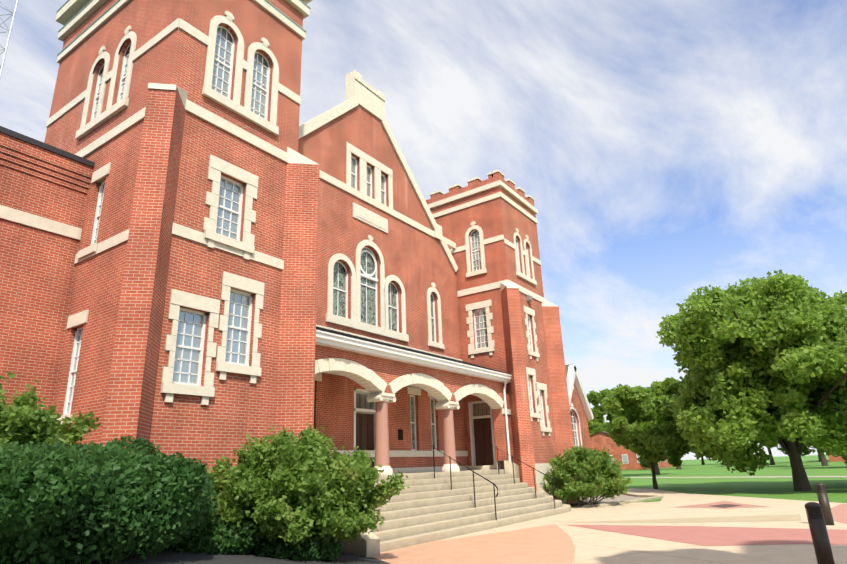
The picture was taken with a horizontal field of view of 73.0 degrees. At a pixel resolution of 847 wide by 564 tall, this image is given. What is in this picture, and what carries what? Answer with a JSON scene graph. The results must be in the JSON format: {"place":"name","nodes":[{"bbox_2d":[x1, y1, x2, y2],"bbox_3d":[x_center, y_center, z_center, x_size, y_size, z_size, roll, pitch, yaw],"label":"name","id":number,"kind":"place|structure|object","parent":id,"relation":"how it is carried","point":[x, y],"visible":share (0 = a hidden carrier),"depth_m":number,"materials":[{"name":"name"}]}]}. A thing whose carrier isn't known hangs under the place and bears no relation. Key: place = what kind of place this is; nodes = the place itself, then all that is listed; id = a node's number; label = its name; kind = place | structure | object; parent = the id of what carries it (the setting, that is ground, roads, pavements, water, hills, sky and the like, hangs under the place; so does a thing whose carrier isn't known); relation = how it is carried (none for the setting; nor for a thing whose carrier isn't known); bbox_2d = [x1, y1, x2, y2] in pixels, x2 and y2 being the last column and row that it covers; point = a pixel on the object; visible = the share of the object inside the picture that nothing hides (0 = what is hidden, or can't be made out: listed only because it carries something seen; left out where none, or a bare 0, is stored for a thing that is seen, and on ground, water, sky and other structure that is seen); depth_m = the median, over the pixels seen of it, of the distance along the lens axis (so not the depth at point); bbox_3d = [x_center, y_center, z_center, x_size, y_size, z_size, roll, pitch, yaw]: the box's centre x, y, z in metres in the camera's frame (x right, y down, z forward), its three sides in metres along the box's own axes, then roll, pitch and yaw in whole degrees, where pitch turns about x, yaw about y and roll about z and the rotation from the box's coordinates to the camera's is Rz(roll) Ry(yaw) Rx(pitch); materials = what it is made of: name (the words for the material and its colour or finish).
{"place":"outdoors","nodes":[
{"label":"outdoors","id":0,"kind":"place"},
{"bbox_2d":[0,371,100,450],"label":"bush","id":1,"kind":"object","parent":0,"point":[21,422],"depth_m":9.07,"materials":[{"name":"green plant"}]},
{"bbox_2d":[56,0,310,55],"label":"cornice","id":2,"kind":"structure","parent":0,"point":[119,0],"depth_m":17.64,"materials":[{"name":"beige stone"}]},
{"bbox_2d":[0,548,389,563],"bbox_3d":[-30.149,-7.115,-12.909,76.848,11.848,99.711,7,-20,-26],"label":"mulch","id":3,"kind":"object","parent":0,"point":[169,557],"depth_m":9.05,"materials":[{"name":"brown soil"}]},
{"bbox_2d":[0,435,219,563],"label":"yew","id":4,"kind":"object","parent":3,"relation":"on","point":[114,500],"visible":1,"depth_m":7.04,"materials":[{"name":"green plant"}]},
{"bbox_2d":[165,514,267,554],"bbox_3d":[-3.663,4.533,10.277,1.591,0.690,2.520,-14,-22,33],"label":"yew","id":5,"kind":"object","parent":3,"relation":"on","point":[214,537],"visible":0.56,"depth_m":9.70,"materials":[{"name":"green plant"}]},
{"bbox_2d":[249,533,341,560],"bbox_3d":[-2.318,4.921,10.708,1.470,0.583,1.775,-14,-22,33],"label":"yew","id":6,"kind":"object","parent":3,"relation":"on","point":[316,550],"visible":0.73,"depth_m":10.18,"materials":[{"name":"green plant"}]},
{"bbox_2d":[204,423,409,549],"bbox_3d":[-2.552,4.133,11.534,3.754,2.413,4.097,-14,-22,33],"label":"bush","id":7,"kind":"object","parent":3,"relation":"on","point":[292,487],"depth_m":10.60,"materials":[{"name":"green plant"}]},
{"bbox_2d":[0,0,593,556],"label":"church","id":8,"kind":"structure","parent":0,"point":[48,286],"depth_m":15.45,"materials":[{"name":"red brick"}]},
{"bbox_2d":[0,126,509,374],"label":"roof","id":9,"kind":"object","parent":8,"relation":"attached to","point":[24,138],"visible":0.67,"depth_m":14.70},
{"bbox_2d":[136,88,522,481],"bbox_3d":[0.518,3.403,20.001,1.139,10.620,22.788,-14,-21,32],"label":"church brick","id":10,"kind":"object","parent":8,"relation":"attached to","point":[145,416],"visible":0.33,"depth_m":12.11,"materials":[{"name":"brick"}]},
{"bbox_2d":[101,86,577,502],"bbox_3d":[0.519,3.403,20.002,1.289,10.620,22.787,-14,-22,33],"label":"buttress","id":11,"kind":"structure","parent":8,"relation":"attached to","point":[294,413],"depth_m":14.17,"materials":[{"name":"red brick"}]},
{"bbox_2d":[333,248,434,448],"bbox_3d":[-2.364,2.300,21.878,0.020,7.960,10.200,-14,-22,33],"label":"window","id":12,"kind":"structure","parent":8,"relation":"attached to","point":[371,307],"depth_m":22.92,"materials":[{"name":"grey glass"}]},
{"bbox_2d":[398,429,402,439],"bbox_3d":[-0.899,5.959,22.328,0.018,0.400,0.300,-14,-22,33],"label":"wall plaque","id":13,"kind":"object","parent":8,"relation":"attached to","point":[400,434],"visible":0.86,"depth_m":22.32,"materials":[{"name":"black metal"}]},
{"bbox_2d":[319,371,501,408],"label":"arch","id":14,"kind":"structure","parent":8,"relation":"attached to","point":[368,388],"depth_m":20.44,"materials":[{"name":"beige stone"}]},
{"bbox_2d":[375,401,455,465],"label":"column","id":15,"kind":"structure","parent":8,"relation":"attached to","point":[381,439],"depth_m":18.27,"materials":[{"name":"pink stone"}]},
{"bbox_2d":[315,235,564,502],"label":"stone trim","id":16,"kind":"structure","parent":8,"relation":"attached to","point":[373,378],"depth_m":21.85,"materials":[{"name":"beige stone"}]},
{"bbox_2d":[431,445,497,519],"bbox_3d":[1.282,6.454,18.533,2.514,2.382,0.042,-14,-22,33],"label":"iron handrail","id":17,"kind":"object","parent":8,"relation":"on","point":[450,458],"visible":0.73,"depth_m":18.31,"materials":[{"name":"black metal"}]},
{"bbox_2d":[495,446,555,508],"bbox_3d":[3.904,7.515,22.097,2.514,2.382,0.042,-14,-22,33],"label":"iron handrail","id":18,"kind":"object","parent":8,"relation":"attached to","point":[533,474],"visible":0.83,"depth_m":21.91,"materials":[{"name":"black metal"}]},
{"bbox_2d":[0,0,846,459],"label":"sky","id":19,"kind":"structure","parent":0,"point":[664,150],"materials":[{"name":"blue"}]},
{"bbox_2d":[526,295,532,301],"bbox_3d":[5.244,0.820,28.340,0.180,0.250,0.300,-14,-22,33],"label":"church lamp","id":20,"kind":"object","parent":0,"point":[529,298],"visible":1,"depth_m":28.24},
{"bbox_2d":[565,364,572,377],"bbox_3d":[-6.824,1.473,34.018,23.680,13.230,26.210,-14,-22,33],"label":"church shingle","id":21,"kind":"object","parent":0,"point":[566,367],"visible":0.05,"depth_m":35.05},
{"bbox_2d":[586,388,615,425],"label":"tree","id":22,"kind":"object","parent":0,"point":[595,399],"visible":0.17,"depth_m":128.05,"materials":[{"name":"green plant"}]},
{"bbox_2d":[562,494,645,506],"bbox_3d":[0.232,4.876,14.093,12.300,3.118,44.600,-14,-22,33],"label":"planting bed","id":23,"kind":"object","parent":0,"point":[620,497],"depth_m":27.33,"materials":[{"name":"beige concrete"}]},
{"bbox_2d":[540,444,634,504],"bbox_3d":[7.029,8.367,25.001,3.876,2.537,4.150,-14,-22,33],"label":"bush","id":24,"kind":"object","parent":23,"relation":"on","point":[600,474],"depth_m":24.28,"materials":[{"name":"green plant"}]},
{"bbox_2d":[437,488,846,563],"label":"plaza ground","id":25,"kind":"structure","parent":0,"point":[598,546],"depth_m":15.14,"materials":[{"name":"concrete"}]},
{"bbox_2d":[373,524,598,563],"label":"paved walkway","id":26,"kind":"structure","parent":25,"relation":"on","point":[550,544],"depth_m":12.71,"materials":[{"name":"concrete"}]},
{"bbox_2d":[595,493,663,506],"bbox_3d":[10.905,11.369,30.608,3.134,0.100,16.236,-7,-19,15],"label":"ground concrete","id":27,"kind":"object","parent":25,"relation":"on","point":[650,497],"visible":0.71,"depth_m":25.75,"materials":[{"name":"beige concrete"}]},
{"bbox_2d":[562,514,801,522],"bbox_3d":[7.917,7.128,17.075,7.516,0.001,1.824,-3,-18,2],"label":"band","id":28,"kind":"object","parent":25,"relation":"on","point":[795,517],"visible":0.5,"depth_m":17.26,"materials":[{"name":"beige concrete"}]},
{"bbox_2d":[569,525,846,545],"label":"paved walkway","id":29,"kind":"structure","parent":25,"relation":"on","point":[712,536],"depth_m":13.75,"materials":[{"name":"pink concrete"}]},
{"bbox_2d":[677,501,846,523],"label":"brick paving","id":30,"kind":"structure","parent":25,"relation":"on","point":[839,513],"depth_m":20.84,"materials":[{"name":"red brick"}]},
{"bbox_2d":[711,504,740,507],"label":"dark ground","id":31,"kind":"structure","parent":30,"relation":"on","point":[726,505],"depth_m":21.85,"materials":[{"name":"red brick"}]},
{"bbox_2d":[805,502,834,563],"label":"bollard","id":32,"kind":"object","parent":25,"relation":"on","point":[821,541],"visible":0.98,"depth_m":9.05,"materials":[{"name":"brown metal"}]},
{"bbox_2d":[815,483,833,524],"bbox_3d":[10.559,5.839,15.081,0.234,1.040,0.234,-14,-22,33],"label":"bollard","id":33,"kind":"object","parent":25,"relation":"on","point":[823,499],"visible":0.85,"depth_m":15.00,"materials":[{"name":"brown"}]},
{"bbox_2d":[589,431,844,469],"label":"buildings","id":34,"kind":"structure","parent":0,"point":[599,440],"depth_m":121.22,"materials":[{"name":"red brick"}]},
{"bbox_2d":[620,455,846,502],"bbox_3d":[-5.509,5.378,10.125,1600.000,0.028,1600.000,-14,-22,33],"label":"ground grass","id":35,"kind":"structure","parent":0,"point":[783,488],"depth_m":45.40,"materials":[{"name":"green plant"}]},
{"bbox_2d":[0,0,17,77],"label":"lattice tower","id":36,"kind":"structure","parent":35,"relation":"on","point":[5,49],"depth_m":36.67,"materials":[{"name":"grey metal"}]},
{"bbox_2d":[587,417,609,434],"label":"tree","id":37,"kind":"object","parent":35,"relation":"on","point":[595,425],"visible":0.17,"depth_m":161.41,"materials":[{"name":"green plant"}]},
{"bbox_2d":[599,377,690,488],"bbox_3d":[14.793,9.778,37.055,5.363,7.035,6.969,-14,-22,33],"label":"tree","id":38,"kind":"object","parent":35,"relation":"on","point":[651,437],"depth_m":36.37,"materials":[{"name":"green plant"}]},
{"bbox_2d":[612,385,678,474],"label":"tree","id":39,"kind":"object","parent":35,"relation":"on","point":[653,397],"depth_m":69.42,"materials":[{"name":"green plant"}]},
{"bbox_2d":[668,377,690,468],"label":"tree","id":40,"kind":"object","parent":35,"relation":"on","point":[672,396],"depth_m":101.63,"materials":[{"name":"green plant"}]},
{"bbox_2d":[690,446,704,464],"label":"tree","id":41,"kind":"object","parent":35,"relation":"on","point":[702,461],"depth_m":151.42,"materials":[{"name":"green plant"}]},
{"bbox_2d":[655,269,846,490],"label":"tree","id":42,"kind":"object","parent":35,"relation":"on","point":[795,338],"depth_m":29.28,"materials":[{"name":"green plant"}]},
{"bbox_2d":[749,441,777,464],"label":"tree","id":43,"kind":"object","parent":35,"relation":"on","point":[772,459],"depth_m":109.62,"materials":[{"name":"plant"}]},
{"bbox_2d":[820,452,828,465],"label":"tree","id":44,"kind":"object","parent":35,"relation":"on","point":[824,462],"visible":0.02,"depth_m":84.67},
{"bbox_2d":[807,290,846,464],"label":"tree","id":45,"kind":"object","parent":35,"relation":"on","point":[839,298],"depth_m":32.78,"materials":[{"name":"green plant"}]},
{"bbox_2d":[624,476,846,477],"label":"ground path","id":46,"kind":"structure","parent":0,"point":[737,477],"depth_m":51.19,"materials":[{"name":"concrete"}]}
]}

